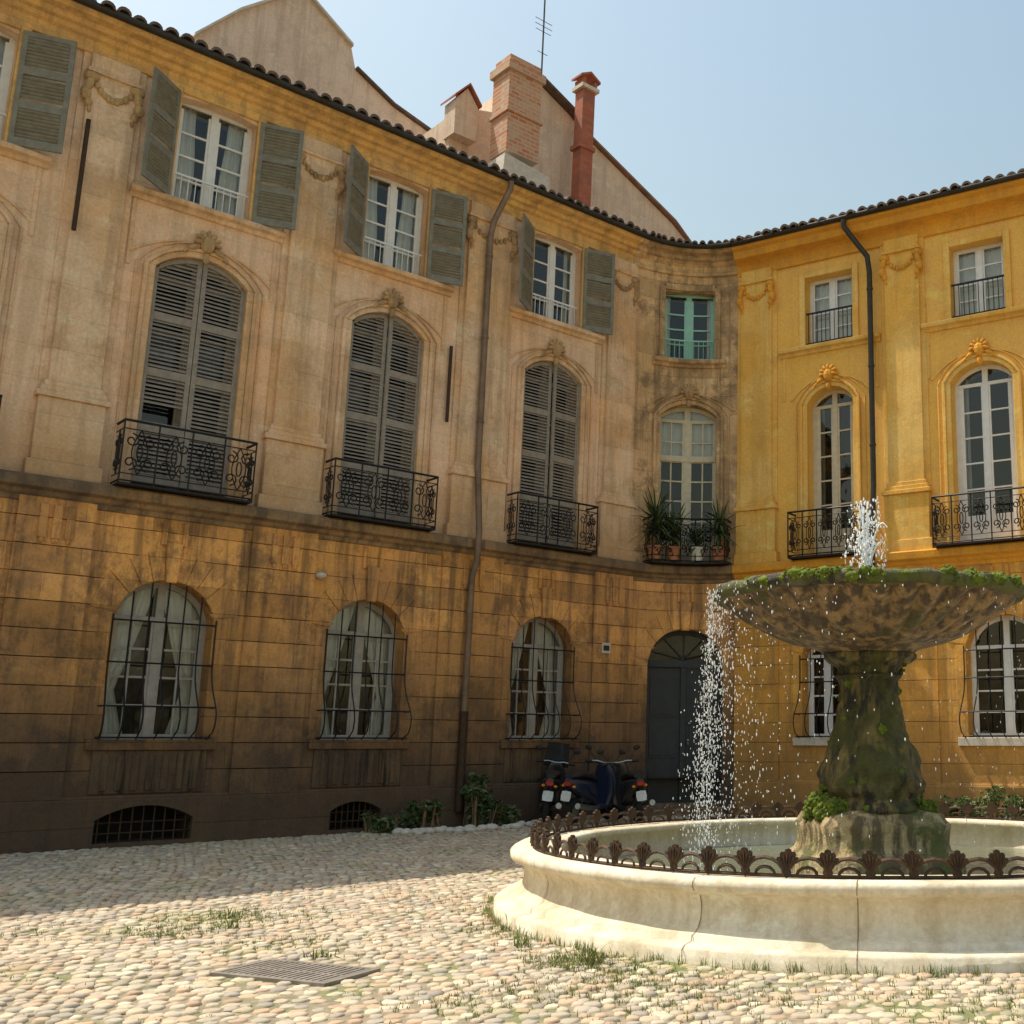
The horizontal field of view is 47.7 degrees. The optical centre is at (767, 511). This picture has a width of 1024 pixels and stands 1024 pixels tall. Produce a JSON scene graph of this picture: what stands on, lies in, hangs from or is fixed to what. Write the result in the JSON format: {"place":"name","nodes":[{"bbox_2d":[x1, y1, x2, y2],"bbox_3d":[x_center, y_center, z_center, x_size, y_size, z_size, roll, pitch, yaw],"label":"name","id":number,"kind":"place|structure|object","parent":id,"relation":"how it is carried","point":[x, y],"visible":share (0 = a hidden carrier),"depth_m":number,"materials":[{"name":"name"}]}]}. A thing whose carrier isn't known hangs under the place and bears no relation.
{"place":"outdoors","nodes":[
{"label":"outdoors","id":0,"kind":"place"},
{"bbox_2d":[192,0,431,134],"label":"tall rear house","id":1,"kind":"structure","parent":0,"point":[309,44],"depth_m":26.89,"materials":[{"name":"paint"}]},
{"bbox_2d":[0,816,1023,1023],"bbox_3d":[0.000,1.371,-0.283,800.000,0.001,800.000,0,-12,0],"label":"ground","id":2,"kind":"structure","parent":0,"point":[365,1018],"depth_m":6.69,"materials":[{"name":"grey stone"}]},
{"bbox_2d":[210,958,379,986],"bbox_3d":[-2.900,2.851,6.814,0.880,0.072,0.480,-4,-12,21],"label":"drain grate","id":3,"kind":"object","parent":2,"relation":"on","point":[314,974],"visible":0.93,"depth_m":6.77,"materials":[{"name":"metal"}]},
{"bbox_2d":[0,0,737,853],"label":"stone townhouse","id":4,"kind":"structure","parent":2,"relation":"on","point":[442,416],"depth_m":17.76,"materials":[{"name":"beige stone"}]},
{"bbox_2d":[316,572,326,578],"bbox_3d":[-7.015,0.998,17.437,0.170,0.100,0.170,0,-12,0],"label":"wall lamp","id":5,"kind":"object","parent":4,"relation":"attached to","point":[320,575],"visible":1,"depth_m":17.39,"materials":[{"name":"glass"}]},
{"bbox_2d":[0,32,715,739],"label":"window frames","id":6,"kind":"structure","parent":4,"relation":"in","point":[156,635],"depth_m":18.36,"materials":[{"name":"grey paint"}]},
{"bbox_2d":[488,53,549,189],"bbox_3d":[-6.031,-8.716,26.571,1.000,4.220,1.400,-11,-16,43],"label":"brick chimney","id":7,"kind":"object","parent":4,"relation":"on","point":[514,119],"visible":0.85,"depth_m":26.34,"materials":[{"name":"brick"}]},
{"bbox_2d":[536,0,551,73],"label":"television antenna","id":8,"kind":"object","parent":7,"relation":"attached to","point":[543,20],"visible":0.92,"depth_m":27.92,"materials":[{"name":"grey metal"}]},
{"bbox_2d":[423,78,691,242],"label":"walls","id":9,"kind":"structure","parent":4,"relation":"on","point":[618,190],"depth_m":29.17,"materials":[{"name":"paint"}]},
{"bbox_2d":[570,71,600,206],"bbox_3d":[-4.795,-8.291,28.626,0.480,6.620,0.620,-11,-16,43],"label":"slim brick flue","id":10,"kind":"object","parent":4,"relation":"on","point":[585,90],"visible":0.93,"depth_m":28.80,"materials":[{"name":"brick"}]},
{"bbox_2d":[602,643,610,653],"bbox_3d":[-3.104,2.612,21.296,0.024,0.200,0.200,-11,-16,43],"label":"house number plaque","id":11,"kind":"object","parent":4,"relation":"attached to","point":[606,647],"visible":1,"depth_m":21.29,"materials":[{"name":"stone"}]},
{"bbox_2d":[626,480,692,560],"bbox_3d":[-2.114,0.096,22.144,1.353,1.711,1.128,-2,-12,11],"label":"potted yucca","id":12,"kind":"object","parent":4,"relation":"on","point":[655,509],"visible":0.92,"depth_m":22.20,"materials":[{"name":"plant"}]},
{"bbox_2d":[653,503,706,561],"bbox_3d":[-1.835,0.408,22.304,1.152,1.164,1.178,-7,-14,32],"label":"potted yucca","id":13,"kind":"object","parent":4,"relation":"on","point":[675,550],"visible":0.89,"depth_m":22.29,"materials":[{"name":"plant"}]},
{"bbox_2d":[681,526,713,560],"bbox_3d":[-1.443,0.596,22.314,0.765,0.800,0.781,-9,-14,36],"label":"potted yucca","id":14,"kind":"object","parent":4,"relation":"on","point":[696,550],"visible":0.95,"depth_m":22.33,"materials":[{"name":"stone"}]},
{"bbox_2d":[688,499,747,561],"bbox_3d":[-1.039,0.318,22.306,1.343,1.341,1.045,-8,-14,34],"label":"potted yucca","id":15,"kind":"object","parent":4,"relation":"on","point":[715,515],"visible":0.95,"depth_m":22.34,"materials":[{"name":"plant"}]},
{"bbox_2d":[360,810,400,832],"bbox_3d":[-6.014,4.809,17.194,0.607,0.377,0.480,0,-12,0],"label":"shrub","id":16,"kind":"object","parent":2,"relation":"on","point":[385,824],"visible":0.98,"depth_m":17.16,"materials":[{"name":"green plant"}]},
{"bbox_2d":[400,799,445,828],"bbox_3d":[-5.477,4.806,17.617,0.752,0.532,0.580,0,-12,0],"label":"shrub","id":17,"kind":"object","parent":2,"relation":"on","point":[413,818],"visible":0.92,"depth_m":17.52,"materials":[{"name":"green plant"}]},
{"bbox_2d":[460,772,498,826],"bbox_3d":[-4.784,4.805,18.543,0.654,0.902,0.513,10,-16,-41],"label":"shrub","id":18,"kind":"object","parent":2,"relation":"on","point":[474,795],"visible":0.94,"depth_m":18.45,"materials":[{"name":"green plant"}]},
{"bbox_2d":[392,817,605,834],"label":"border stones","id":19,"kind":"object","parent":2,"relation":"on","point":[471,828],"visible":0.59,"depth_m":17.55,"materials":[{"name":"grey stone"}]},
{"bbox_2d":[492,800,521,825],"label":"weed clump","id":20,"kind":"object","parent":2,"relation":"on","point":[505,814],"visible":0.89,"depth_m":18.71,"materials":[{"name":"green plant"}]},
{"bbox_2d":[0,814,1023,1023],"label":"cobblestones","id":21,"kind":"structure","parent":2,"relation":"on","point":[76,990],"depth_m":7.59,"materials":[{"name":"beige stone"}]},
{"bbox_2d":[528,741,579,821],"bbox_3d":[-3.749,4.703,19.352,0.803,1.378,1.899,0,-12,0],"label":"motor scooter","id":22,"kind":"object","parent":21,"relation":"on","point":[555,761],"visible":0.96,"depth_m":19.66,"materials":[{"name":"metal"}]},
{"bbox_2d":[561,745,625,824],"bbox_3d":[-3.043,4.714,19.262,0.772,1.320,1.878,-7,-13,30],"label":"motor scooter","id":23,"kind":"object","parent":21,"relation":"on","point":[588,791],"visible":0.89,"depth_m":18.95,"materials":[{"name":"metal"}]},
{"bbox_2d":[597,745,654,821],"bbox_3d":[-2.455,4.758,19.362,0.762,1.367,1.854,9,-15,-37],"label":"motor scooter","id":24,"kind":"object","parent":21,"relation":"on","point":[631,785],"visible":0.84,"depth_m":18.85,"materials":[{"name":"metal"}]},
{"bbox_2d":[934,795,987,816],"bbox_3d":[3.356,5.091,18.968,1.025,0.524,0.883,11,-16,-42],"label":"shrub","id":25,"kind":"object","parent":21,"relation":"on","point":[959,802],"visible":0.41,"depth_m":18.88,"materials":[{"name":"green plant"}]},
{"bbox_2d":[978,785,1023,818],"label":"shrub","id":26,"kind":"object","parent":21,"relation":"on","point":[994,797],"visible":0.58,"depth_m":18.43,"materials":[{"name":"green plant"}]},
{"bbox_2d":[0,851,1023,1023],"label":"joint grass","id":27,"kind":"structure","parent":2,"relation":"on","point":[590,961],"depth_m":6.95,"materials":[{"name":"green plant"}]},
{"bbox_2d":[493,496,1023,973],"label":"stone fountain","id":28,"kind":"object","parent":2,"relation":"on","point":[869,856],"visible":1,"depth_m":9.33,"materials":[{"name":"stone"}]},
{"bbox_2d":[729,168,1023,817],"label":"yellow townhouse","id":29,"kind":"structure","parent":2,"relation":"on","point":[881,350],"depth_m":21.44,"materials":[{"name":"paint"}]},
{"bbox_2d":[808,242,1023,737],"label":"window frames","id":30,"kind":"structure","parent":29,"relation":"in","point":[1009,685],"depth_m":21.19,"materials":[{"name":"white paint"}]},
{"bbox_2d":[97,0,1023,243],"label":"sky","id":31,"kind":"structure","parent":0,"point":[743,118],"materials":[{"name":"blue"}]}
]}

